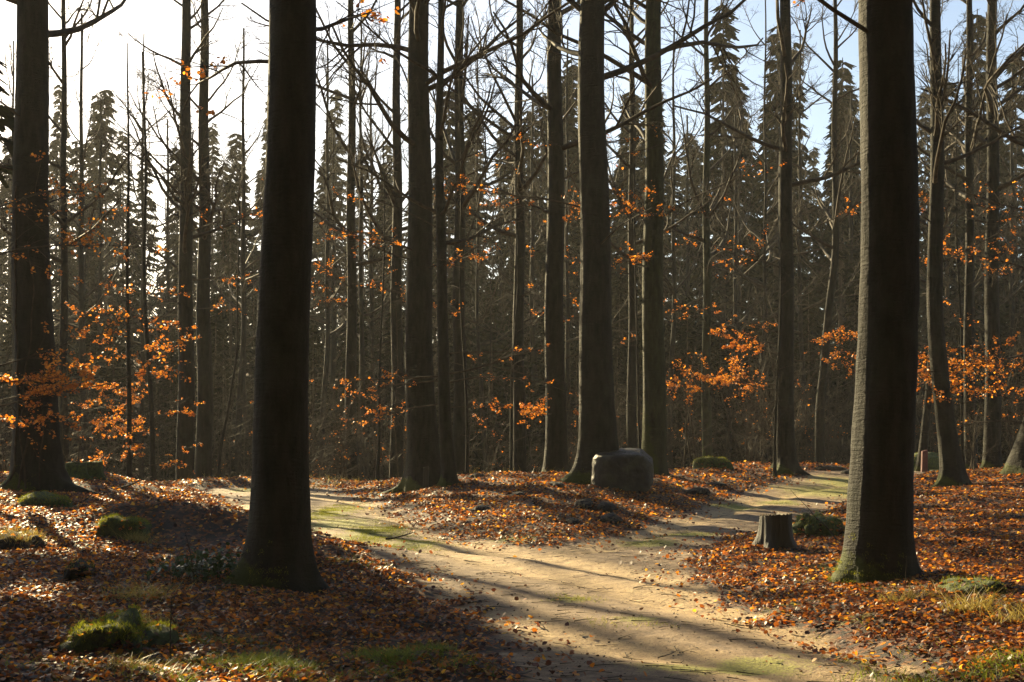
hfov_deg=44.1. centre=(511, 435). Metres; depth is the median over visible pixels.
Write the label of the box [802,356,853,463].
bare sapling
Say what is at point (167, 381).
spruce tree
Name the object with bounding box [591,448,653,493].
boulder
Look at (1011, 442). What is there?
bare sapling
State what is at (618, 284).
spruce tree
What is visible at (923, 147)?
spruce tree
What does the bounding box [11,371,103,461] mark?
bare sapling
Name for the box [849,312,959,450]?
bare sapling
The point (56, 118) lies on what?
spruce tree
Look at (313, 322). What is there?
spruce tree
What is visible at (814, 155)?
spruce tree
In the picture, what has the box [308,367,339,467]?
bare sapling
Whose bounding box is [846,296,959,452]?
bare sapling
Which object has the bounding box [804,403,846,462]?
bare sapling
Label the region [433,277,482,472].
spruce tree
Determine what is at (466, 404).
young beech
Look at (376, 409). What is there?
bare sapling
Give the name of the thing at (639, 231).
spruce tree
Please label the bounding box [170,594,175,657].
dry stalk
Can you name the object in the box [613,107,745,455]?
distant beech
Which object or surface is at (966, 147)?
beech tree
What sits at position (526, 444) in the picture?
bare sapling
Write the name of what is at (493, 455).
bare sapling
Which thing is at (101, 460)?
bare sapling
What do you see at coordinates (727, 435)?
bare sapling
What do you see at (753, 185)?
spruce tree
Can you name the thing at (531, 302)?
distant beech
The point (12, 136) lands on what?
distant beech
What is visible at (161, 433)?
bare sapling
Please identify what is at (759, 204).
spruce tree
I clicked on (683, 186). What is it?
spruce tree
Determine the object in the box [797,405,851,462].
bare sapling
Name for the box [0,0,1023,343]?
sky
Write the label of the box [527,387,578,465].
bare sapling
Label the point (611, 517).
soil clod
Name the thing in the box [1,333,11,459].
spruce tree
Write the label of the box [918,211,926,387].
spruce tree
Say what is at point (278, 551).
beech tree
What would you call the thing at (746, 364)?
spruce tree
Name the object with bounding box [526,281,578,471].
spruce tree
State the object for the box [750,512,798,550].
tree stump
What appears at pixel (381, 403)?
bare sapling
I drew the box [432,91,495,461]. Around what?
spruce tree
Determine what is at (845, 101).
spruce tree
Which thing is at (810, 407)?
bare sapling
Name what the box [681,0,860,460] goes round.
distant beech
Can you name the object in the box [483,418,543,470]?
bare sapling
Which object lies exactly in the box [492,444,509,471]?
bare sapling
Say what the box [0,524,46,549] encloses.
earth bank
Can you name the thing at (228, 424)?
bare sapling
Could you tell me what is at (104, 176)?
spruce tree
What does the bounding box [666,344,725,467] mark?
bare sapling
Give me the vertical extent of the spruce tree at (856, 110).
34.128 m
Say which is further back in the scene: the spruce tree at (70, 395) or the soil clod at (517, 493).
the spruce tree at (70, 395)
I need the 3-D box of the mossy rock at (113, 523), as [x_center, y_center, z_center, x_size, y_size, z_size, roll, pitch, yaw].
[-5.469,1.265,17.685,0.832,0.392,0.749,0,0,0]
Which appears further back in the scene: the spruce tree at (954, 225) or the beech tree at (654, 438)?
the spruce tree at (954, 225)
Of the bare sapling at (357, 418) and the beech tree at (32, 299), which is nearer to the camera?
the beech tree at (32, 299)
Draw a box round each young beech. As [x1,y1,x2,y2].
[0,151,190,463]
[337,103,405,480]
[433,56,513,473]
[465,231,512,472]
[467,85,567,472]
[616,104,692,448]
[728,88,829,477]
[915,54,1010,468]
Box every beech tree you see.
[0,0,125,495]
[0,0,162,462]
[55,43,196,476]
[82,0,265,478]
[92,0,262,480]
[103,33,203,481]
[120,0,415,593]
[218,194,239,477]
[240,0,570,494]
[245,0,472,480]
[309,0,566,487]
[330,0,488,477]
[352,0,571,474]
[379,0,640,472]
[439,0,745,484]
[449,0,735,473]
[462,0,799,475]
[514,0,721,447]
[627,0,776,457]
[666,0,927,475]
[690,0,923,586]
[840,0,1023,488]
[841,0,981,470]
[916,0,1023,474]
[917,0,1023,468]
[919,0,1023,469]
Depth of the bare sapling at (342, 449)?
44.56 m
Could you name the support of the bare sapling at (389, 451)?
on the ground at (646, 643)
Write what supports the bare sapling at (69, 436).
on the ground at (646, 643)
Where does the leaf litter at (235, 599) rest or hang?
on the ground at (646, 643)
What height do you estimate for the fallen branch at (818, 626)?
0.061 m
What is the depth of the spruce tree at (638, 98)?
123.28 m
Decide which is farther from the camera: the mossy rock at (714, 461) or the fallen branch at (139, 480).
the mossy rock at (714, 461)
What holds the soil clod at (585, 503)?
on the ground at (646, 643)
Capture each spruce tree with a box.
[0,61,14,187]
[0,136,11,452]
[0,155,11,350]
[0,210,8,378]
[0,245,10,426]
[0,298,11,446]
[0,305,11,469]
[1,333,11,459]
[48,84,76,323]
[48,136,75,377]
[51,141,119,437]
[53,265,74,365]
[54,270,78,449]
[56,327,81,447]
[58,351,81,461]
[67,239,117,455]
[68,89,145,434]
[68,239,119,464]
[68,304,122,473]
[69,332,124,469]
[70,94,137,354]
[71,143,117,307]
[89,303,147,478]
[91,220,162,479]
[92,355,125,474]
[103,131,152,363]
[120,153,173,409]
[132,319,175,480]
[144,148,196,429]
[145,296,174,469]
[145,341,177,480]
[151,111,198,357]
[155,335,196,481]
[157,240,196,469]
[171,166,198,383]
[193,122,234,351]
[194,160,240,358]
[194,294,248,476]
[195,133,257,433]
[210,175,256,473]
[212,222,251,465]
[228,168,264,432]
[234,244,259,433]
[242,358,254,475]
[242,383,253,476]
[247,102,266,271]
[308,281,328,467]
[308,325,342,477]
[308,333,337,477]
[310,133,346,448]
[311,89,367,370]
[311,167,341,387]
[312,192,324,348]
[326,307,358,463]
[327,295,388,477]
[330,280,358,429]
[335,139,379,397]
[337,329,381,480]
[358,190,404,475]
[364,142,406,350]
[364,176,404,436]
[365,199,405,477]
[368,286,406,479]
[381,308,452,458]
[390,179,407,291]
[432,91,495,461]
[432,138,472,343]
[432,176,470,424]
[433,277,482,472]
[451,105,497,430]
[464,110,497,364]
[464,188,494,471]
[468,312,509,472]
[469,278,509,473]
[471,126,544,467]
[480,296,540,473]
[485,113,514,327]
[492,142,530,360]
[493,144,544,436]
[498,111,546,469]
[499,360,533,471]
[502,92,576,425]
[505,71,579,466]
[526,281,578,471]
[526,358,545,469]
[531,55,612,460]
[538,132,569,259]
[543,322,578,460]
[568,154,579,343]
[570,347,578,457]
[574,140,623,329]
[610,92,667,428]
[610,106,637,300]
[610,161,642,432]
[611,95,667,411]
[611,274,642,447]
[612,92,700,450]
[612,337,637,447]
[618,276,677,466]
[621,343,642,447]
[638,84,685,321]
[663,150,699,466]
[664,320,693,466]
[666,295,717,467]
[667,133,701,301]
[667,136,717,389]
[670,147,718,426]
[675,0,773,465]
[676,133,745,453]
[685,321,736,465]
[685,322,738,466]
[693,80,772,455]
[696,127,730,344]
[711,329,744,460]
[720,323,772,462]
[726,79,831,453]
[726,151,771,413]
[727,26,828,459]
[740,301,777,462]
[753,289,808,462]
[763,42,837,421]
[764,337,813,462]
[792,167,809,336]
[794,58,860,450]
[794,282,846,461]
[797,86,860,462]
[797,146,837,341]
[798,361,830,453]
[811,90,859,426]
[821,94,860,436]
[824,262,859,461]
[825,307,857,463]
[852,143,952,425]
[915,321,959,451]
[916,87,949,339]
[916,295,978,451]
[916,299,932,439]
[917,77,984,460]
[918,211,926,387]
[919,136,964,405]
[924,111,964,331]
[943,9,1023,428]
[949,133,1023,412]
[951,297,1007,463]
[955,346,980,459]
[974,138,1022,381]
[975,335,984,461]
[976,310,1020,463]
[982,46,1023,429]
[982,301,1023,462]
[1002,320,1023,460]
[1004,150,1023,327]
[1004,189,1023,455]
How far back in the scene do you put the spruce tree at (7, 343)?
73.77 m
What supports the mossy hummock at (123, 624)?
on the ground at (646, 643)
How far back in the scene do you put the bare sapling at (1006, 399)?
69.73 m
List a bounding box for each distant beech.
[0,13,160,461]
[0,32,78,424]
[10,96,177,471]
[84,51,213,479]
[107,117,197,478]
[172,121,265,473]
[210,27,329,476]
[310,36,374,474]
[310,118,404,477]
[312,87,466,474]
[313,9,445,479]
[341,117,480,350]
[432,44,541,473]
[465,64,571,469]
[465,126,543,468]
[503,28,641,469]
[612,13,737,469]
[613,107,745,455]
[665,71,777,460]
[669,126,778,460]
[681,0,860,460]
[721,30,860,461]
[756,0,860,463]
[816,93,925,463]
[915,67,986,451]
[919,13,1023,462]
[943,67,1023,460]
[974,22,1023,265]
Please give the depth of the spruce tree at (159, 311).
110.59 m
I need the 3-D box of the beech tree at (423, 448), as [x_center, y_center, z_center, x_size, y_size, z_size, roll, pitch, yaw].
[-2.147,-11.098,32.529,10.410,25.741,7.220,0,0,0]
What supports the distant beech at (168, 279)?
on the ground at (646, 643)
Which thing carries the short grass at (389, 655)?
on the ground at (646, 643)
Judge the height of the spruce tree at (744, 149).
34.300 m
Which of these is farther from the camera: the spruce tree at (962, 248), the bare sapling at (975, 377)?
the spruce tree at (962, 248)
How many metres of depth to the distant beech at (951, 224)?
70.08 m
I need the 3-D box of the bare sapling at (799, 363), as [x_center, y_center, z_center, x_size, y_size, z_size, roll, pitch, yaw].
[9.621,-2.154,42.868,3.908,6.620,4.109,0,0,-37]
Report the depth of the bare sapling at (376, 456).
68.88 m
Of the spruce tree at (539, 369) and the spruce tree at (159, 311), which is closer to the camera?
the spruce tree at (539, 369)
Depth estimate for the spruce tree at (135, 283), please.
85.90 m
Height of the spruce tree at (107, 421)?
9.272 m
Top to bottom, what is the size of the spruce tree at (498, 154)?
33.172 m
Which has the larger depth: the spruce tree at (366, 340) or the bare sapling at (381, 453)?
the spruce tree at (366, 340)
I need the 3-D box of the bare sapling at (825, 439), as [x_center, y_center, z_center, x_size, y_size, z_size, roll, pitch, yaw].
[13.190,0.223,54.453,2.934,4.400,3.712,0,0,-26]
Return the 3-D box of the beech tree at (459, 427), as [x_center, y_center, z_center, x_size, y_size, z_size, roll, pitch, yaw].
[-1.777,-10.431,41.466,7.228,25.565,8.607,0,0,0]
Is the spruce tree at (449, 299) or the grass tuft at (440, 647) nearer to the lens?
the grass tuft at (440, 647)
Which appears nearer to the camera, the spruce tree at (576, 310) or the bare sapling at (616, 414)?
the bare sapling at (616, 414)
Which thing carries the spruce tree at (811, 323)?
on the ground at (646, 643)
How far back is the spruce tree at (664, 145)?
140.01 m
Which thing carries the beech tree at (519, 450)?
on the ground at (646, 643)
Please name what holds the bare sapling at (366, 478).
on the ground at (646, 643)
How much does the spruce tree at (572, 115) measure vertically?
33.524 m
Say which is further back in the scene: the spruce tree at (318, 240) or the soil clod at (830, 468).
the spruce tree at (318, 240)
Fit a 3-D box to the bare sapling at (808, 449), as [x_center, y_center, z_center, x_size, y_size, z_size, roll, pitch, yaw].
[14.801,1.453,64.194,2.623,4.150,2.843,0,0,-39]
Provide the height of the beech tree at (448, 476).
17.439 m
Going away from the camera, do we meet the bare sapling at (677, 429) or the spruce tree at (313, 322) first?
the bare sapling at (677, 429)
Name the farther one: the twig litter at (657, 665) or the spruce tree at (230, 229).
the spruce tree at (230, 229)
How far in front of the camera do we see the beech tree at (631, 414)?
46.87 m
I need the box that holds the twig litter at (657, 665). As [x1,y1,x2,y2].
[0,476,1020,681]
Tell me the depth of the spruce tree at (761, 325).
82.69 m
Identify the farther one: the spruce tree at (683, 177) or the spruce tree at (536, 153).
the spruce tree at (683, 177)
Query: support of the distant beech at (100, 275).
on the ground at (646, 643)
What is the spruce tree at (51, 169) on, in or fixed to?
on the ground at (646, 643)
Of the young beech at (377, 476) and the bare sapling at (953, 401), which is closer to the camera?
the young beech at (377, 476)
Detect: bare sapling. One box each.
[0,342,13,469]
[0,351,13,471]
[0,359,134,467]
[0,390,103,461]
[0,409,80,470]
[0,432,11,464]
[0,438,10,471]
[1,357,78,441]
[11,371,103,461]
[60,404,106,461]
[69,398,121,461]
[70,435,118,472]
[72,359,175,476]
[74,399,159,476]
[90,430,146,475]
[119,377,195,479]
[126,367,194,480]
[132,362,248,481]
[139,418,214,479]
[144,329,253,477]
[161,410,246,478]
[166,370,253,477]
[167,368,250,476]
[168,342,253,477]
[170,362,254,476]
[211,332,309,475]
[212,437,237,477]
[213,414,249,475]
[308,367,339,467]
[308,375,358,473]
[308,378,339,475]
[309,357,342,456]
[309,364,347,476]
[309,388,384,478]
[309,398,364,479]
[309,409,371,478]
[311,359,390,480]
[313,392,368,479]
[315,410,375,479]
[319,409,367,479]
[319,431,361,480]
[325,377,406,480]
[336,347,405,479]
[339,418,388,479]
[343,380,404,479]
[344,383,406,480]
[347,273,470,477]
[356,336,482,457]
[357,345,451,476]
[361,417,404,472]
[370,305,505,457]
[383,348,478,447]
[383,425,406,465]
[387,379,507,471]
[388,430,406,470]
[473,363,544,471]
[473,403,527,472]
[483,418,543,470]
[488,408,573,471]
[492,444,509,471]
[525,310,626,463]
[526,445,543,471]
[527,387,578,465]
[529,371,641,468]
[540,365,637,454]
[565,354,640,461]
[567,353,642,455]
[567,382,642,465]
[569,375,637,446]
[617,391,681,466]
[618,376,724,468]
[624,399,689,469]
[666,341,773,466]
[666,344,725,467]
[666,356,719,466]
[667,404,730,466]
[668,418,715,460]
[674,407,741,460]
[684,338,805,461]
[706,310,830,462]
[710,334,817,462]
[712,361,772,460]
[713,339,803,460]
[718,371,773,462]
[723,274,853,441]
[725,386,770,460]
[726,316,814,462]
[757,349,840,449]
[768,293,857,461]
[772,353,851,462]
[774,368,844,462]
[794,394,851,462]
[794,394,851,462]
[796,359,852,464]
[796,425,830,462]
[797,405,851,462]
[800,375,854,461]
[801,337,854,463]
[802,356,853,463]
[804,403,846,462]
[825,363,854,463]
[827,350,919,458]
[830,378,852,448]
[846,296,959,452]
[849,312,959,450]
[914,395,935,450]
[915,367,959,452]
[916,350,978,450]
[916,366,963,453]
[916,386,959,450]
[917,345,983,452]
[920,325,1015,437]
[924,260,1023,451]
[955,391,997,470]
[959,302,1023,451]
[974,333,1023,446]
[975,373,1017,459]
[976,324,1023,456]
[1001,391,1023,453]
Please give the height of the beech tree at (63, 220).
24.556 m
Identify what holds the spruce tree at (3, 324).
on the ground at (646, 643)
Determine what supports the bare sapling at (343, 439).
on the ground at (646, 643)
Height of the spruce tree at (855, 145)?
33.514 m
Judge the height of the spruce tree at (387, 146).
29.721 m
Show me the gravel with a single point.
(798, 656)
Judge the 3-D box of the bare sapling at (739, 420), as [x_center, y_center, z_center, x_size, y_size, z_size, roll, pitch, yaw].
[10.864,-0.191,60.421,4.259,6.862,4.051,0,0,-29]
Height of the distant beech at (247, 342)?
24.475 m
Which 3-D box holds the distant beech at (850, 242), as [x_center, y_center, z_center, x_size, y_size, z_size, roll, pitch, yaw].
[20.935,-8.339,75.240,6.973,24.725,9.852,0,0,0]
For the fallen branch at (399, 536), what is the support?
on the ground at (646, 643)
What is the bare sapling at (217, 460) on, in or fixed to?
on the ground at (646, 643)
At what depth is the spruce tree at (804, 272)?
140.31 m
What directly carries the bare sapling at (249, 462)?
on the ground at (646, 643)
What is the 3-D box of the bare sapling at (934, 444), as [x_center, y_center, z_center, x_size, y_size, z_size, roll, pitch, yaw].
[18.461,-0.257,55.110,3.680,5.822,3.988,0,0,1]
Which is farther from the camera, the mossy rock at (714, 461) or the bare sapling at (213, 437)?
the bare sapling at (213, 437)
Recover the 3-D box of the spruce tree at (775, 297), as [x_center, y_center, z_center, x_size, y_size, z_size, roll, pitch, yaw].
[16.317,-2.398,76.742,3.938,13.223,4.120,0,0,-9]
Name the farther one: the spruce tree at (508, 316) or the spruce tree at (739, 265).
the spruce tree at (739, 265)
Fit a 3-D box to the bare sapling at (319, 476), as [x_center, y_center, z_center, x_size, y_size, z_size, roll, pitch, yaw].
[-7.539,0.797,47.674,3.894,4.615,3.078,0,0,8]
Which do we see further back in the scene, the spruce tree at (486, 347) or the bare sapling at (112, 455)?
the spruce tree at (486, 347)
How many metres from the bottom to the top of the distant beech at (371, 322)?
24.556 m
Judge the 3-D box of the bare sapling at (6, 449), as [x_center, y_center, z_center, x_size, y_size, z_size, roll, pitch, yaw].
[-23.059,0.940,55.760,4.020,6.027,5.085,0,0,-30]
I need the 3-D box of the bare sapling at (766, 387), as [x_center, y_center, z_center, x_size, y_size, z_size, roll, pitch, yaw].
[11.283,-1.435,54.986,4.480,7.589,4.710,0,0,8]
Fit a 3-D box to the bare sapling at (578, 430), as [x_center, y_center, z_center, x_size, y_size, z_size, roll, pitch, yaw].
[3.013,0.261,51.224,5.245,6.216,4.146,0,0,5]
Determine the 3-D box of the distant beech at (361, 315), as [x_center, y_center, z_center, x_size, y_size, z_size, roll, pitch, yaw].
[-6.694,-7.871,60.589,6.344,24.475,8.572,0,0,-25]
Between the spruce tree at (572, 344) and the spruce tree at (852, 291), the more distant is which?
the spruce tree at (572, 344)
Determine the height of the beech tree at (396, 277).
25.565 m
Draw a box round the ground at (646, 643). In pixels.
[0,349,1023,681]
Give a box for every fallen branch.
[117,471,161,488]
[386,525,414,539]
[792,493,836,539]
[815,621,842,627]
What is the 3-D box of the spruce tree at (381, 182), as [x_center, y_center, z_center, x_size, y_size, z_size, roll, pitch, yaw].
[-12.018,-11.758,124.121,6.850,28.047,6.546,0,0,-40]
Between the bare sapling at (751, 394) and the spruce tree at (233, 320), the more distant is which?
the spruce tree at (233, 320)
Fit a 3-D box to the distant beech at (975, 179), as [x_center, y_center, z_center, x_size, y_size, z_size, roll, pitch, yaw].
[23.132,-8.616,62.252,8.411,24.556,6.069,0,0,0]
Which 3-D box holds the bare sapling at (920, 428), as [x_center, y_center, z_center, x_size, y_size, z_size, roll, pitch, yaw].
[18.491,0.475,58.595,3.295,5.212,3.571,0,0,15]
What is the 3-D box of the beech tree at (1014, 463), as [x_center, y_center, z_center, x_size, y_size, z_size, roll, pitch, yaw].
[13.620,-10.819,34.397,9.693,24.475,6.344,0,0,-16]
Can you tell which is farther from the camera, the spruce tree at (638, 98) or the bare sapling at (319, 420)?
the spruce tree at (638, 98)
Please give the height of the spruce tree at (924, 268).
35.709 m
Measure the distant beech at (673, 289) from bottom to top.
24.556 m
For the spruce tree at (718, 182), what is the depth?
160.96 m
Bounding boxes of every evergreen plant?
[144,550,242,584]
[172,542,241,580]
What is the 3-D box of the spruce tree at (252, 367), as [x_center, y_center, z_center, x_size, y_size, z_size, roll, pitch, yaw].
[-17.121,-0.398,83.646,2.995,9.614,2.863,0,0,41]
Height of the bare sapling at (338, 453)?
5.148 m
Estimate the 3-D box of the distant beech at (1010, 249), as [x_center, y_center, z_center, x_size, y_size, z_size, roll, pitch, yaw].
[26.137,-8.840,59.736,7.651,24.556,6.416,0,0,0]
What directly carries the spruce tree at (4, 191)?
on the ground at (646, 643)
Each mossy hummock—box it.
[54,602,178,657]
[63,559,95,580]
[792,509,844,536]
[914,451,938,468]
[935,575,1008,599]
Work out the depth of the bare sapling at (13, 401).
62.66 m
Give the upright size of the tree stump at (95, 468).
0.526 m
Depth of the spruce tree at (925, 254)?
105.50 m
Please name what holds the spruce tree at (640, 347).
on the ground at (646, 643)
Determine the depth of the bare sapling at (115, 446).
65.70 m
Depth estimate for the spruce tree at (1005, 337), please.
70.58 m
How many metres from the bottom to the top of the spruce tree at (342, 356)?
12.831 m
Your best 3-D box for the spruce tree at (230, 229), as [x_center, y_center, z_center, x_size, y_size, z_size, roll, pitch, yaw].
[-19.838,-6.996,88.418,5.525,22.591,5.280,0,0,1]
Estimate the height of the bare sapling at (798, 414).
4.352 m
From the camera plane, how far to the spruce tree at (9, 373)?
108.61 m
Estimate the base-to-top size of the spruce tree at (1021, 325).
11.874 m
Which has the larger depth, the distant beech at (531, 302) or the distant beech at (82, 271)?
the distant beech at (531, 302)
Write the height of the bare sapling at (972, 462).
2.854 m
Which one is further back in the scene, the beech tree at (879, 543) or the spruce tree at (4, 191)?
the spruce tree at (4, 191)
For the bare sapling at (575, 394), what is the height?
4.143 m
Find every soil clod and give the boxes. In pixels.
[469,473,484,477]
[474,505,489,511]
[510,491,524,496]
[547,481,563,487]
[565,517,578,524]
[574,499,593,508]
[597,502,615,512]
[597,512,622,523]
[685,487,710,494]
[704,482,726,486]
[813,465,845,470]
[840,469,848,473]
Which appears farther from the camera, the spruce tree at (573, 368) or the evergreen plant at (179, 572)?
the spruce tree at (573, 368)
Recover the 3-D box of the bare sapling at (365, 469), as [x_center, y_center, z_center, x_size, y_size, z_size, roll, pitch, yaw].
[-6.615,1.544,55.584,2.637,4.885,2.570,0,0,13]
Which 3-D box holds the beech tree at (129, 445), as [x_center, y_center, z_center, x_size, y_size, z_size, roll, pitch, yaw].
[-11.330,-4.826,36.751,4.081,13.350,3.657,0,0,0]
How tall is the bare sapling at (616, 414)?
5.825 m
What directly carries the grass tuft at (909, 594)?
on the ground at (646, 643)
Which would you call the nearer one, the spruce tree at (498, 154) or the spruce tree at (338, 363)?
the spruce tree at (338, 363)
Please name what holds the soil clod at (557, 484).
on the ground at (646, 643)
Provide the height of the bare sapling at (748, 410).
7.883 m
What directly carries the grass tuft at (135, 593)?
on the ground at (646, 643)
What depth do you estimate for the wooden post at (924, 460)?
42.92 m
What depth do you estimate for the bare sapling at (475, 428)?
48.26 m
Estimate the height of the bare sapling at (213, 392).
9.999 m
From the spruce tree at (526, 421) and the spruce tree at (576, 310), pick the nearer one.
the spruce tree at (526, 421)
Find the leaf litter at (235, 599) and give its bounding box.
[0,460,1023,681]
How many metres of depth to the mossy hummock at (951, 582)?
11.38 m
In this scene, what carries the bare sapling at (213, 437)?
on the ground at (646, 643)
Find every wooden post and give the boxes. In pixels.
[422,466,428,488]
[921,450,927,471]
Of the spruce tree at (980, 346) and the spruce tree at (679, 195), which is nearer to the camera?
the spruce tree at (980, 346)
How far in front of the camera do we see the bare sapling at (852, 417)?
58.44 m
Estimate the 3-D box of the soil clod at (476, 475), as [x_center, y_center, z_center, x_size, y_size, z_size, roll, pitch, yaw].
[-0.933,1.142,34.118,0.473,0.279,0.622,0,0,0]
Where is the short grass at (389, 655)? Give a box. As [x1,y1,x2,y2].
[0,630,1023,681]
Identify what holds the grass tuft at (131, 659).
on the ground at (646, 643)
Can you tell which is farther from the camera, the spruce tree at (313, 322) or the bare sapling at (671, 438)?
the spruce tree at (313, 322)
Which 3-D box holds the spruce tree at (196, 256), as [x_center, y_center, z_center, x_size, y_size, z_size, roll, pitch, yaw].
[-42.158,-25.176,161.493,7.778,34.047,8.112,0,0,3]
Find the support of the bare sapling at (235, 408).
on the ground at (646, 643)
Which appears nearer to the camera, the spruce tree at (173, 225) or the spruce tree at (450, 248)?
the spruce tree at (450, 248)
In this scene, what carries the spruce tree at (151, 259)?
on the ground at (646, 643)
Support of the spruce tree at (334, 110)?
on the ground at (646, 643)
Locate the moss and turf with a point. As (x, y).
(387, 530)
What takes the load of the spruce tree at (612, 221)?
on the ground at (646, 643)
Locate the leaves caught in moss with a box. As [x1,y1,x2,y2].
[5,451,1006,649]
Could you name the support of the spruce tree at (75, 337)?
on the ground at (646, 643)
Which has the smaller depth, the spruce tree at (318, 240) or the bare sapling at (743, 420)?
the bare sapling at (743, 420)
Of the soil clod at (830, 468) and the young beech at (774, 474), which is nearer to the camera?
the young beech at (774, 474)
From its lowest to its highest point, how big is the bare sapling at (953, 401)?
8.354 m
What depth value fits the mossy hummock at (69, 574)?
13.09 m
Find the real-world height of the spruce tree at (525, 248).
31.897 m
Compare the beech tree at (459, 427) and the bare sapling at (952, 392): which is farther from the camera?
the bare sapling at (952, 392)
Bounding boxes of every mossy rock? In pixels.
[15,490,74,508]
[94,513,151,539]
[693,455,733,469]
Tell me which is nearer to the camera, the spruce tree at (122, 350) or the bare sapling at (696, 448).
the bare sapling at (696, 448)
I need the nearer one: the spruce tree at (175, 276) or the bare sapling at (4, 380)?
the bare sapling at (4, 380)
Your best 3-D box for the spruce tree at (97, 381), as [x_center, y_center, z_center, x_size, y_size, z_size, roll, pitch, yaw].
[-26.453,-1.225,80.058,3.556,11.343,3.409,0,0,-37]
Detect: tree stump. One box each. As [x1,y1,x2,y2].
[65,462,92,479]
[85,460,105,479]
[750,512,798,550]
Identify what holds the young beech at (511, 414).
on the ground at (646, 643)
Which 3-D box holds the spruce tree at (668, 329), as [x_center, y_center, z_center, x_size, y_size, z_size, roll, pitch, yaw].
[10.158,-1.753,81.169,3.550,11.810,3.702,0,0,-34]
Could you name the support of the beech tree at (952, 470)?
on the ground at (646, 643)
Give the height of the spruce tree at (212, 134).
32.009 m
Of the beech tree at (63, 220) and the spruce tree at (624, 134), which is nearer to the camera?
the beech tree at (63, 220)
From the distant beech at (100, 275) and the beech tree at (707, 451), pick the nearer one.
the beech tree at (707, 451)
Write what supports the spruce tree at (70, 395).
on the ground at (646, 643)
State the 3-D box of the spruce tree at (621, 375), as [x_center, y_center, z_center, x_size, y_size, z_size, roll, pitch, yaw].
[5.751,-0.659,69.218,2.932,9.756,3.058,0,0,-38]
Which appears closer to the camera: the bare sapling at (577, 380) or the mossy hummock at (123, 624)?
the mossy hummock at (123, 624)
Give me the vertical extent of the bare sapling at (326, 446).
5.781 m
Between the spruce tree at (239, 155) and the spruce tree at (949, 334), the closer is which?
the spruce tree at (949, 334)
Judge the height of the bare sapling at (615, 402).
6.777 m
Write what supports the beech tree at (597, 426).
on the ground at (646, 643)
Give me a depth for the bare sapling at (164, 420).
62.77 m
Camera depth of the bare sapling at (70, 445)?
45.60 m
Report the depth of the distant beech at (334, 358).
79.88 m
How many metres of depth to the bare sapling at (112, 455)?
44.42 m
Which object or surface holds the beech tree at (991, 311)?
on the ground at (646, 643)
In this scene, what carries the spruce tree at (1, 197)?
on the ground at (646, 643)
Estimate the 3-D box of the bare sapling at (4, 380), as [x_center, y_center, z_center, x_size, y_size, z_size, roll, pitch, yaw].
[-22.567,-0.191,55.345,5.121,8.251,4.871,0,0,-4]
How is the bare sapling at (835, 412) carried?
on the ground at (646, 643)
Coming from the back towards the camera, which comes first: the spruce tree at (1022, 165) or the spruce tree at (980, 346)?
the spruce tree at (1022, 165)
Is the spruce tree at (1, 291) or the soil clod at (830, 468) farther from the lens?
the spruce tree at (1, 291)
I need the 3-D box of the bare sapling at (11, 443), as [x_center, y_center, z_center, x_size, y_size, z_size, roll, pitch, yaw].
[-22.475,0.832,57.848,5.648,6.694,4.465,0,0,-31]
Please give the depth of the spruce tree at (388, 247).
94.17 m
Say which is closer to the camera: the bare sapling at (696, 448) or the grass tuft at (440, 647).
the grass tuft at (440, 647)
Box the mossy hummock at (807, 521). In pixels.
[792,509,844,536]
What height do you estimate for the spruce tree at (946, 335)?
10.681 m
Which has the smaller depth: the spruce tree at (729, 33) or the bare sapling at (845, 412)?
the bare sapling at (845, 412)
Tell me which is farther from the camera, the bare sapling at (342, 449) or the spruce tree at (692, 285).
the spruce tree at (692, 285)
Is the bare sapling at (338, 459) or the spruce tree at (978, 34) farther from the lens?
the spruce tree at (978, 34)
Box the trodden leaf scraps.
[332,492,901,681]
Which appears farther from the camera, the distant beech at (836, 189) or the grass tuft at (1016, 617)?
the distant beech at (836, 189)
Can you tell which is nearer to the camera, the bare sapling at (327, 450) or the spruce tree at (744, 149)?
the bare sapling at (327, 450)
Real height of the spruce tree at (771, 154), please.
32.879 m
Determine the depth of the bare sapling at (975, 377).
51.49 m
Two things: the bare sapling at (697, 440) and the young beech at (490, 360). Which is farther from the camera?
the bare sapling at (697, 440)
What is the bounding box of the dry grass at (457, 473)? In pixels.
[180,465,997,504]
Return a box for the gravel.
[322,516,877,680]
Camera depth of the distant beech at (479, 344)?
65.91 m
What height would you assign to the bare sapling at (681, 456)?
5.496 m
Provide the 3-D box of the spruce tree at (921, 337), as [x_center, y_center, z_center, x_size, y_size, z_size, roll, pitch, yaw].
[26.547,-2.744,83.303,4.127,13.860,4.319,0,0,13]
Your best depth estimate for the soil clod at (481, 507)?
24.98 m
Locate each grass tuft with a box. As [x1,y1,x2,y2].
[60,605,213,633]
[61,576,200,605]
[76,651,200,678]
[112,526,164,545]
[323,556,396,575]
[396,639,463,655]
[856,577,943,605]
[921,582,1020,615]
[973,595,1023,627]
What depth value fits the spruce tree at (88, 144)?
160.98 m
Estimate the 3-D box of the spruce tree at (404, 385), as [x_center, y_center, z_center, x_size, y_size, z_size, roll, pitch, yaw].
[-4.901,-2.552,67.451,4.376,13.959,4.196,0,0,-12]
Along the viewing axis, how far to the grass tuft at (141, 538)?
17.23 m
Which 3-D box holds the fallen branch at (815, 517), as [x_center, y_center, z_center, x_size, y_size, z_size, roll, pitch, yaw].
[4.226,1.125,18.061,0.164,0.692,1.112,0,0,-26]
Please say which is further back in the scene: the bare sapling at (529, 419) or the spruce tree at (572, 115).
the spruce tree at (572, 115)
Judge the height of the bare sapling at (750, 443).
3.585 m
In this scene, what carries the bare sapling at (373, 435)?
on the ground at (646, 643)
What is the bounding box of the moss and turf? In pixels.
[9,478,999,666]

